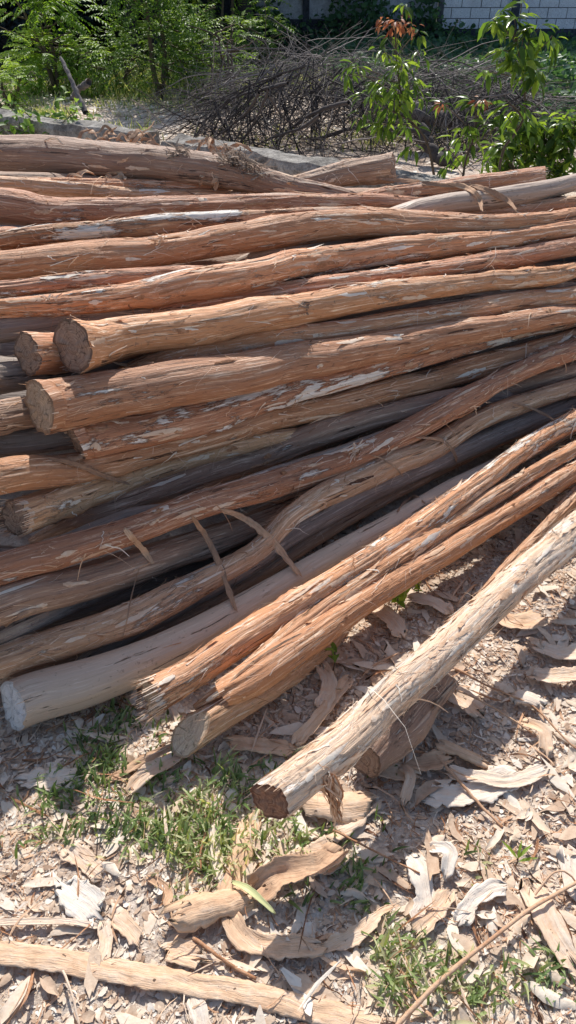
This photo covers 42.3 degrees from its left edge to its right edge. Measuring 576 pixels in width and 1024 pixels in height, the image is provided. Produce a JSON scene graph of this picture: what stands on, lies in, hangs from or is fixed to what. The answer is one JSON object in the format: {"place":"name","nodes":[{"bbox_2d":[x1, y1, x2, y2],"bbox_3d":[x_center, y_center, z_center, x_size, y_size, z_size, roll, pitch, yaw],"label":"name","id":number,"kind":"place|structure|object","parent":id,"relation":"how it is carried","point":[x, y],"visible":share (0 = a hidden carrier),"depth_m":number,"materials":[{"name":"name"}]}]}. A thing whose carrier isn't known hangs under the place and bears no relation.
{"place":"outdoors","nodes":[
{"label":"outdoors","id":0,"kind":"place"},
{"bbox_2d":[0,8,575,1023],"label":"ground","id":1,"kind":"structure","parent":0,"point":[150,950],"depth_m":1.73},
{"bbox_2d":[0,57,38,111],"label":"bush","id":2,"kind":"object","parent":1,"relation":"on","point":[15,96],"visible":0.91,"depth_m":8.17,"materials":[{"name":"green plant"}]},
{"bbox_2d":[0,0,116,97],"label":"leafy shrub","id":3,"kind":"object","parent":1,"relation":"on","point":[34,59],"visible":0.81,"depth_m":8.90,"materials":[{"name":"green plant"}]},
{"bbox_2d":[0,108,159,144],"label":"wall","id":4,"kind":"structure","parent":1,"relation":"on","point":[54,127],"depth_m":6.41,"materials":[{"name":"concrete"}]},
{"bbox_2d":[0,86,101,134],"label":"creeper","id":5,"kind":"object","parent":4,"relation":"on","point":[28,122],"visible":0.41,"depth_m":6.55,"materials":[{"name":"green plant"}]},
{"bbox_2d":[0,0,198,57],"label":"shade tree","id":6,"kind":"object","parent":1,"relation":"on","point":[104,3],"visible":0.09,"depth_m":12.37,"materials":[{"name":"green plant"}]},
{"bbox_2d":[60,19,158,95],"bbox_3d":[-2.183,-5.516,9.284,1.200,1.043,0.908,0,38,0],"label":"bush","id":7,"kind":"object","parent":1,"relation":"on","point":[101,68],"visible":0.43,"depth_m":9.16,"materials":[{"name":"green plant"}]},
{"bbox_2d":[0,0,221,55],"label":"shade tree","id":8,"kind":"object","parent":1,"relation":"on","point":[16,24],"visible":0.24,"depth_m":12.17,"materials":[{"name":"green plant"}]},
{"bbox_2d":[0,549,234,644],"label":"pole","id":9,"kind":"object","parent":1,"relation":"on","point":[20,628],"visible":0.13,"depth_m":1.94,"materials":[{"name":"brown wood"}]},
{"bbox_2d":[27,542,249,634],"bbox_3d":[-0.072,0.005,2.419,2.427,0.231,0.116,-23,43,-26],"label":"pole","id":10,"kind":"object","parent":1,"relation":"on","point":[120,598],"visible":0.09,"depth_m":2.21,"materials":[{"name":"wood"}]},
{"bbox_2d":[0,355,17,361],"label":"pole","id":11,"kind":"object","parent":10,"relation":"on","point":[3,358],"depth_m":2.57,"materials":[{"name":"beige wood"}]},
{"bbox_2d":[0,379,479,527],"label":"pole","id":12,"kind":"object","parent":11,"relation":"on","point":[319,450],"visible":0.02,"depth_m":2.55,"materials":[{"name":"brown wood"}]},
{"bbox_2d":[0,427,296,539],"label":"pole","id":13,"kind":"object","parent":12,"relation":"on","point":[24,515],"visible":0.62,"depth_m":2.05,"materials":[{"name":"brown wood"}]},
{"bbox_2d":[0,327,575,494],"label":"pole","id":14,"kind":"object","parent":12,"relation":"on","point":[25,472],"visible":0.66,"depth_m":2.33,"materials":[{"name":"brown wood"}]},
{"bbox_2d":[12,302,575,434],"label":"pole","id":15,"kind":"object","parent":14,"relation":"on","point":[60,404],"visible":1,"depth_m":2.11,"materials":[{"name":"brown wood"}]},
{"bbox_2d":[0,390,23,394],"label":"pole","id":16,"kind":"object","parent":15,"relation":"on","point":[1,393],"depth_m":2.09,"materials":[{"name":"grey wood"}]},
{"bbox_2d":[0,358,136,391],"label":"pole","id":17,"kind":"object","parent":16,"relation":"on","point":[13,377],"visible":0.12,"depth_m":2.00,"materials":[{"name":"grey wood"}]},
{"bbox_2d":[309,281,575,323],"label":"pole","id":18,"kind":"object","parent":16,"relation":"on","point":[448,299],"visible":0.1,"depth_m":2.59,"materials":[{"name":"brown plant"}]},
{"bbox_2d":[118,286,575,368],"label":"pole","id":19,"kind":"object","parent":15,"relation":"on","point":[497,304],"visible":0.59,"depth_m":2.43,"materials":[{"name":"brown wood"}]},
{"bbox_2d":[52,262,575,374],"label":"pole","id":20,"kind":"object","parent":19,"relation":"on","point":[83,346],"visible":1,"depth_m":2.17,"materials":[{"name":"brown wood"}]},
{"bbox_2d":[149,237,575,313],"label":"pole","id":21,"kind":"object","parent":20,"relation":"on","point":[513,257],"visible":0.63,"depth_m":2.52,"materials":[{"name":"brown wood"}]},
{"bbox_2d":[0,220,575,330],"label":"pole","id":22,"kind":"object","parent":21,"relation":"on","point":[209,282],"visible":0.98,"depth_m":2.29,"materials":[{"name":"brown wood"}]},
{"bbox_2d":[39,237,382,293],"bbox_3d":[0.364,-0.999,2.698,3.418,0.237,0.206,-15,41,-19],"label":"pole","id":23,"kind":"object","parent":22,"relation":"on","point":[216,260],"visible":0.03,"depth_m":2.49,"materials":[{"name":"brown plant"}]},
{"bbox_2d":[235,173,575,261],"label":"pole","id":24,"kind":"object","parent":23,"relation":"on","point":[466,201],"visible":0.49,"depth_m":2.80,"materials":[{"name":"beige wood"}]},
{"bbox_2d":[0,206,575,279],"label":"pole","id":25,"kind":"object","parent":22,"relation":"on","point":[268,232],"visible":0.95,"depth_m":2.41,"materials":[{"name":"brown wood"}]},
{"bbox_2d":[462,195,575,213],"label":"pole","id":26,"kind":"object","parent":25,"relation":"on","point":[555,204],"visible":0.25,"depth_m":2.91,"materials":[{"name":"brown wood"}]},
{"bbox_2d":[0,133,357,193],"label":"pole","id":27,"kind":"object","parent":26,"relation":"on","point":[26,152],"visible":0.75,"depth_m":2.71,"materials":[{"name":"brown wood"}]},
{"bbox_2d":[0,204,372,248],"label":"pole","id":28,"kind":"object","parent":26,"relation":"on","point":[147,225],"visible":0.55,"depth_m":2.32,"materials":[{"name":"brown wood"}]},
{"bbox_2d":[288,255,575,280],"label":"pole","id":29,"kind":"object","parent":20,"relation":"on","point":[573,258],"visible":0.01,"depth_m":2.62,"materials":[{"name":"brown wood"}]},
{"bbox_2d":[0,265,201,297],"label":"pole","id":30,"kind":"object","parent":29,"relation":"on","point":[71,281],"visible":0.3,"depth_m":2.12,"materials":[{"name":"brown wood"}]},
{"bbox_2d":[347,188,566,198],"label":"pole","id":31,"kind":"object","parent":29,"relation":"on","point":[354,189],"visible":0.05,"depth_m":2.99,"materials":[{"name":"brown wood"}]},
{"bbox_2d":[0,224,29,227],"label":"pole","id":32,"kind":"object","parent":31,"relation":"on","point":[18,226],"depth_m":2.38,"materials":[{"name":"grey wood"}]},
{"bbox_2d":[353,166,547,195],"bbox_3d":[0.590,-1.205,2.875,1.054,0.184,0.144,-13,40,-16],"label":"pole","id":33,"kind":"object","parent":32,"relation":"on","point":[505,178],"visible":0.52,"depth_m":2.84,"materials":[{"name":"beige plant"}]},
{"bbox_2d":[14,176,229,191],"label":"pole","id":34,"kind":"object","parent":31,"relation":"on","point":[147,183],"visible":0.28,"depth_m":2.71,"materials":[{"name":"brown wood"}]},
{"bbox_2d":[0,171,369,192],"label":"pole","id":35,"kind":"object","parent":31,"relation":"on","point":[31,174],"visible":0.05,"depth_m":2.69,"materials":[{"name":"brown wood"}]},
{"bbox_2d":[0,176,232,197],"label":"pole","id":36,"kind":"object","parent":35,"relation":"on","point":[56,188],"visible":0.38,"depth_m":2.63,"materials":[{"name":"beige plant"}]},
{"bbox_2d":[226,152,398,193],"bbox_3d":[0.033,-1.224,2.828,0.870,0.231,0.122,-9,39,-11],"label":"pole","id":37,"kind":"object","parent":36,"relation":"on","point":[370,170],"visible":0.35,"depth_m":2.81,"materials":[{"name":"brown wood"}]},
{"bbox_2d":[0,187,428,225],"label":"pole","id":38,"kind":"object","parent":31,"relation":"on","point":[22,207],"visible":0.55,"depth_m":2.50,"materials":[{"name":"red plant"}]},
{"bbox_2d":[508,261,575,279],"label":"pole","id":39,"kind":"object","parent":19,"relation":"on","point":[542,264],"depth_m":2.81,"materials":[{"name":"brown wood"}]},
{"bbox_2d":[0,308,153,342],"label":"pole","id":40,"kind":"object","parent":39,"relation":"on","point":[10,328],"visible":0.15,"depth_m":2.06,"materials":[{"name":"brown wood"}]},
{"bbox_2d":[8,331,147,376],"bbox_3d":[-0.427,-0.506,2.168,0.763,0.252,0.148,-28,46,-31],"label":"pole","id":41,"kind":"object","parent":39,"relation":"on","point":[36,353],"visible":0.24,"depth_m":1.95,"materials":[{"name":"orange plant"}]},
{"bbox_2d":[60,323,575,459],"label":"pole","id":42,"kind":"object","parent":14,"relation":"on","point":[125,434],"visible":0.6,"depth_m":2.18,"materials":[{"name":"brown wood"}]},
{"bbox_2d":[395,327,574,375],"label":"pole","id":43,"kind":"object","parent":14,"relation":"on","point":[522,341],"visible":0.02,"depth_m":2.73,"materials":[{"name":"brown wood"}]},
{"bbox_2d":[0,428,73,457],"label":"pole","id":44,"kind":"object","parent":43,"relation":"on","point":[30,441],"visible":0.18,"depth_m":1.99,"materials":[{"name":"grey wood"}]},
{"bbox_2d":[0,396,35,435],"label":"pole","id":45,"kind":"object","parent":44,"relation":"on","point":[14,415],"visible":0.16,"depth_m":1.90,"materials":[{"name":"brown wood"}]},
{"bbox_2d":[0,487,311,625],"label":"pole","id":46,"kind":"object","parent":10,"relation":"on","point":[65,587],"visible":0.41,"depth_m":2.03,"materials":[{"name":"brown wood"}]},
{"bbox_2d":[222,428,440,521],"bbox_3d":[0.391,-0.223,2.608,3.495,0.267,0.175,-22,43,-25],"label":"pole","id":47,"kind":"object","parent":10,"relation":"on","point":[260,505],"visible":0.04,"depth_m":2.45,"materials":[{"name":"brown wood"}]},
{"bbox_2d":[0,430,383,551],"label":"pole","id":48,"kind":"object","parent":47,"relation":"on","point":[122,514],"visible":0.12,"depth_m":2.10,"materials":[{"name":"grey wood"}]},
{"bbox_2d":[58,0,228,101],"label":"young tree","id":49,"kind":"object","parent":1,"relation":"on","point":[160,26],"visible":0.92,"depth_m":8.51,"materials":[{"name":"green plant"}]},
{"bbox_2d":[129,8,216,92],"bbox_3d":[-1.363,-5.594,9.319,1.302,1.201,1.256,19,42,22],"label":"bush","id":50,"kind":"object","parent":1,"relation":"on","point":[177,47],"visible":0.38,"depth_m":9.13,"materials":[{"name":"green plant"}]},
{"bbox_2d":[111,20,254,102],"bbox_3d":[-1.129,-5.340,8.997,1.569,1.015,1.551,15,40,18],"label":"bush","id":51,"kind":"object","parent":1,"relation":"on","point":[207,63],"visible":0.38,"depth_m":8.81,"materials":[{"name":"green plant"}]},
{"bbox_2d":[185,13,264,100],"bbox_3d":[-0.536,-5.078,8.560,0.794,1.146,1.076,18,41,21],"label":"bush","id":52,"kind":"object","parent":1,"relation":"on","point":[231,42],"visible":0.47,"depth_m":8.37,"materials":[{"name":"green plant"}]},
{"bbox_2d":[157,0,300,72],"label":"leafy shrub","id":53,"kind":"object","parent":1,"relation":"on","point":[210,12],"visible":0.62,"depth_m":10.25,"materials":[{"name":"green plant"}]},
{"bbox_2d":[5,34,488,152],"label":"rough grass","id":54,"kind":"structure","parent":1,"relation":"on","point":[129,90],"depth_m":8.84,"materials":[{"name":"plant"}]},
{"bbox_2d":[211,7,295,75],"bbox_3d":[-0.460,-6.027,9.864,1.145,1.077,1.454,0,38,0],"label":"bush","id":55,"kind":"object","parent":1,"relation":"on","point":[254,31],"visible":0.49,"depth_m":9.73,"materials":[{"name":"green plant"}]},
{"bbox_2d":[167,628,350,760],"bbox_3d":[-0.032,0.460,1.961,0.650,0.185,0.124,-30,47,-33],"label":"pole","id":56,"kind":"object","parent":1,"relation":"on","point":[201,727],"visible":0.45,"depth_m":1.82,"materials":[{"name":"brown wood"}]},
{"bbox_2d":[0,431,533,693],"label":"pole","id":57,"kind":"object","parent":1,"relation":"on","point":[301,549],"visible":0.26,"depth_m":2.35,"materials":[{"name":"brown wood"}]},
{"bbox_2d":[0,384,513,429],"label":"pole","id":58,"kind":"object","parent":57,"relation":"on","point":[501,395],"visible":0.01,"depth_m":2.66,"materials":[{"name":"brown wood"}]},
{"bbox_2d":[28,387,502,543],"bbox_3d":[0.048,-0.214,2.410,1.775,0.150,0.156,-17,41,-20],"label":"pole","id":59,"kind":"object","parent":58,"relation":"on","point":[311,437],"visible":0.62,"depth_m":2.35,"materials":[{"name":"brown wood"}]},
{"bbox_2d":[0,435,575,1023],"bbox_3d":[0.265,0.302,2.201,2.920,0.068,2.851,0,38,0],"label":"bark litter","id":60,"kind":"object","parent":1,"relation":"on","point":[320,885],"visible":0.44,"depth_m":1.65,"materials":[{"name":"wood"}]},
{"bbox_2d":[13,766,83,788],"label":"bark piece","id":61,"kind":"object","parent":60,"relation":"on","point":[28,782],"visible":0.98,"depth_m":1.79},
{"bbox_2d":[0,917,97,928],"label":"bark piece","id":62,"kind":"object","parent":60,"relation":"on","point":[36,921],"visible":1,"depth_m":1.51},
{"bbox_2d":[54,875,105,926],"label":"bark piece","id":63,"kind":"object","parent":60,"relation":"on","point":[86,904],"visible":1,"depth_m":1.55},
{"bbox_2d":[59,843,105,883],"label":"bark piece","id":64,"kind":"object","parent":60,"relation":"on","point":[83,861],"visible":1,"depth_m":1.61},
{"bbox_2d":[110,909,142,947],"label":"bark piece","id":65,"kind":"object","parent":60,"relation":"on","point":[123,923],"visible":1,"depth_m":1.51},
{"bbox_2d":[125,753,181,797],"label":"bark piece","id":66,"kind":"object","parent":60,"relation":"on","point":[138,779],"visible":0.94,"depth_m":1.76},
{"bbox_2d":[159,934,212,969],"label":"bark piece","id":67,"kind":"object","parent":60,"relation":"on","point":[177,945],"visible":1,"depth_m":1.46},
{"bbox_2d":[0,941,385,1023],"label":"bark piece","id":68,"kind":"object","parent":60,"relation":"on","point":[151,977],"visible":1,"depth_m":1.42,"materials":[{"name":"wood"}]},
{"bbox_2d":[158,883,254,932],"bbox_3d":[-0.155,0.801,1.520,0.215,0.048,0.078,-12,40,-15],"label":"bark piece","id":69,"kind":"object","parent":60,"relation":"on","point":[195,911],"visible":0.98,"depth_m":1.50,"materials":[{"name":"wood"}]},
{"bbox_2d":[213,812,261,889],"bbox_3d":[-0.107,0.751,1.627,0.063,0.024,0.229,10,39,13],"label":"bark piece","id":70,"kind":"object","parent":60,"relation":"on","point":[234,856],"visible":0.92,"depth_m":1.62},
{"bbox_2d":[223,735,295,756],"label":"bark piece","id":71,"kind":"object","parent":60,"relation":"on","point":[264,745],"visible":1,"depth_m":1.84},
{"bbox_2d":[221,911,327,960],"bbox_3d":[-0.034,0.854,1.479,0.224,0.023,0.069,10,39,13],"label":"bark piece","id":72,"kind":"object","parent":60,"relation":"on","point":[240,935],"visible":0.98,"depth_m":1.48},
{"bbox_2d":[246,842,349,901],"bbox_3d":[0.025,0.749,1.569,0.236,0.046,0.070,-16,41,-19],"label":"bark piece","id":73,"kind":"object","parent":60,"relation":"on","point":[267,881],"visible":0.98,"depth_m":1.56,"materials":[{"name":"wood"}]},
{"bbox_2d":[291,674,353,745],"bbox_3d":[0.094,0.509,1.925,0.045,0.023,0.268,25,44,28],"label":"bark piece","id":74,"kind":"object","parent":60,"relation":"on","point":[308,727],"visible":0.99,"depth_m":1.90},
{"bbox_2d":[314,660,337,708],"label":"bark piece","id":75,"kind":"object","parent":60,"relation":"on","point":[329,683],"visible":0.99,"depth_m":1.97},
{"bbox_2d":[302,790,378,823],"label":"bark piece","id":76,"kind":"object","parent":60,"relation":"on","point":[356,805],"visible":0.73,"depth_m":1.70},
{"bbox_2d":[321,903,398,952],"bbox_3d":[0.146,0.845,1.499,0.205,0.022,0.044,-17,41,-21],"label":"bark piece","id":77,"kind":"object","parent":60,"relation":"on","point":[352,936],"visible":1,"depth_m":1.49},
{"bbox_2d":[404,850,434,932],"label":"bark piece","id":78,"kind":"object","parent":60,"relation":"on","point":[421,882],"visible":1,"depth_m":1.57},
{"bbox_2d":[398,749,454,770],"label":"bark piece","id":79,"kind":"object","parent":60,"relation":"on","point":[428,761],"visible":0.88,"depth_m":1.81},
{"bbox_2d":[411,889,455,938],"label":"bark piece","id":80,"kind":"object","parent":60,"relation":"on","point":[431,917],"visible":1,"depth_m":1.52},
{"bbox_2d":[422,765,519,808],"bbox_3d":[0.438,0.651,1.752,0.268,0.019,0.089,-9,39,-12],"label":"bark piece","id":81,"kind":"object","parent":60,"relation":"on","point":[452,795],"visible":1,"depth_m":1.75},
{"bbox_2d":[452,878,507,926],"bbox_3d":[0.395,0.801,1.540,0.150,0.021,0.052,-23,43,-26],"label":"bark piece","id":82,"kind":"object","parent":60,"relation":"on","point":[476,895],"visible":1,"depth_m":1.54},
{"bbox_2d":[395,881,575,1023],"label":"stick","id":83,"kind":"object","parent":60,"relation":"on","point":[419,1001],"visible":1,"depth_m":1.44,"materials":[{"name":"brown wood"}]},
{"bbox_2d":[443,764,549,787],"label":"bark piece","id":84,"kind":"object","parent":60,"relation":"on","point":[528,776],"visible":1,"depth_m":1.77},
{"bbox_2d":[499,610,548,629],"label":"bark piece","id":85,"kind":"object","parent":60,"relation":"on","point":[530,619],"visible":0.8,"depth_m":2.17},
{"bbox_2d":[518,877,575,976],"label":"bark piece","id":86,"kind":"object","parent":60,"relation":"on","point":[547,917],"visible":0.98,"depth_m":1.50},
{"bbox_2d":[526,666,575,682],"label":"bark piece","id":87,"kind":"object","parent":60,"relation":"on","point":[557,675],"visible":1,"depth_m":2.01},
{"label":"wood chunk","id":88,"kind":"object","parent":60,"relation":"on","visible":0},
{"bbox_2d":[214,459,575,705],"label":"pole","id":89,"kind":"object","parent":88,"relation":"on","point":[267,671],"visible":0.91,"depth_m":2.05,"materials":[{"name":"brown wood"}]},
{"bbox_2d":[192,440,575,709],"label":"pole","id":90,"kind":"object","parent":89,"relation":"on","point":[491,498],"visible":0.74,"depth_m":2.20,"materials":[{"name":"brown wood"}]},
{"bbox_2d":[0,697,575,1023],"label":"grass","id":91,"kind":"structure","parent":1,"relation":"on","point":[473,998],"depth_m":1.66,"materials":[{"name":"plant"}]},
{"bbox_2d":[0,377,575,678],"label":"pole","id":92,"kind":"object","parent":1,"relation":"on","point":[155,607],"visible":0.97,"depth_m":2.13,"materials":[{"name":"brown wood"}]},
{"bbox_2d":[0,336,575,585],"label":"pole","id":93,"kind":"object","parent":92,"relation":"on","point":[46,556],"visible":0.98,"depth_m":2.18,"materials":[{"name":"brown wood"}]},
{"bbox_2d":[345,360,575,443],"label":"pole","id":94,"kind":"object","parent":92,"relation":"on","point":[552,376],"visible":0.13,"depth_m":2.75,"materials":[{"name":"brown wood"}]},
{"bbox_2d":[0,431,575,731],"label":"pole","id":95,"kind":"object","parent":1,"relation":"on","point":[36,697],"visible":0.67,"depth_m":1.94,"materials":[{"name":"brown wood"}]},
{"bbox_2d":[127,406,575,723],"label":"pole","id":96,"kind":"object","parent":95,"relation":"on","point":[163,691],"visible":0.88,"depth_m":2.00,"materials":[{"name":"brown wood"}]},
{"bbox_2d":[1,0,575,43],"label":"boundary wall","id":97,"kind":"structure","parent":1,"relation":"on","point":[561,14],"depth_m":13.33,"materials":[{"name":"stone"}]},
{"bbox_2d":[4,94,575,195],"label":"leaf litter","id":98,"kind":"object","parent":1,"relation":"on","point":[120,111],"visible":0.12,"depth_m":7.78,"materials":[{"name":"brown plant"}]},
{"bbox_2d":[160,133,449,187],"bbox_3d":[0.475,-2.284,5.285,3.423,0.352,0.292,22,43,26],"label":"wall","id":99,"kind":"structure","parent":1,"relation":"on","point":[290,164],"depth_m":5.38,"materials":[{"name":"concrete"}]},
{"bbox_2d":[76,396,575,660],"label":"pole","id":100,"kind":"object","parent":1,"relation":"on","point":[494,435],"visible":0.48,"depth_m":2.45,"materials":[{"name":"brown wood"}]},
{"bbox_2d":[86,0,575,136],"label":"ivy","id":101,"kind":"object","parent":1,"relation":"on","point":[566,58],"visible":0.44,"depth_m":12.58,"materials":[{"name":"green plant"}]},
{"bbox_2d":[117,1,575,169],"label":"brush pile","id":102,"kind":"object","parent":1,"relation":"on","point":[215,104],"visible":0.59,"depth_m":6.84,"materials":[{"name":"wood"}]},
{"bbox_2d":[333,3,453,174],"bbox_3d":[0.748,-2.829,5.227,0.865,1.229,0.577,0,38,0],"label":"sapling","id":103,"kind":"object","parent":1,"relation":"on","point":[407,104],"visible":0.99,"depth_m":5.18,"materials":[{"name":"green plant"}]},
{"bbox_2d":[353,674,461,780],"bbox_3d":[0.280,0.485,1.847,0.184,0.148,0.381,26,45,29],"label":"wood chunk","id":104,"kind":"object","parent":1,"relation":"on","point":[392,746],"visible":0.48,"depth_m":1.76,"materials":[{"name":"brown wood"}]},
{"bbox_2d":[244,509,575,824],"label":"pole","id":105,"kind":"object","parent":104,"relation":"on","point":[341,744],"visible":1,"depth_m":1.70,"materials":[{"name":"beige wood"}]},
{"bbox_2d":[321,773,344,830],"bbox_3d":[0.092,0.606,1.548,0.062,0.185,0.029,15,40,19],"label":"bark strap","id":106,"kind":"object","parent":105,"relation":"hanging from","point":[333,789],"visible":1,"depth_m":1.52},
{"bbox_2d":[433,95,516,178],"bbox_3d":[1.170,-2.339,4.978,0.479,0.757,0.452,-26,45,-30],"label":"sapling","id":107,"kind":"object","parent":1,"relation":"on","point":[470,136],"visible":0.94,"depth_m":4.88,"materials":[{"name":"green plant"}]},
{"bbox_2d":[479,137,552,179],"bbox_3d":[1.676,-2.534,5.507,0.563,0.414,0.452,0,38,0],"label":"bush","id":108,"kind":"object","parent":1,"relation":"on","point":[524,160],"visible":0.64,"depth_m":5.44,"materials":[{"name":"green plant"}]},
{"bbox_2d":[462,483,575,595],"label":"pole","id":109,"kind":"object","parent":1,"relation":"on","point":[565,506],"visible":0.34,"depth_m":2.37,"materials":[{"name":"brown wood"}]},
{"bbox_2d":[475,0,567,171],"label":"sapling","id":110,"kind":"object","parent":1,"relation":"on","point":[526,56],"visible":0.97,"depth_m":4.71,"materials":[{"name":"green plant"}]},
{"bbox_2d":[493,109,575,178],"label":"bush","id":111,"kind":"object","parent":1,"relation":"on","point":[558,144],"visible":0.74,"depth_m":5.42,"materials":[{"name":"green plant"}]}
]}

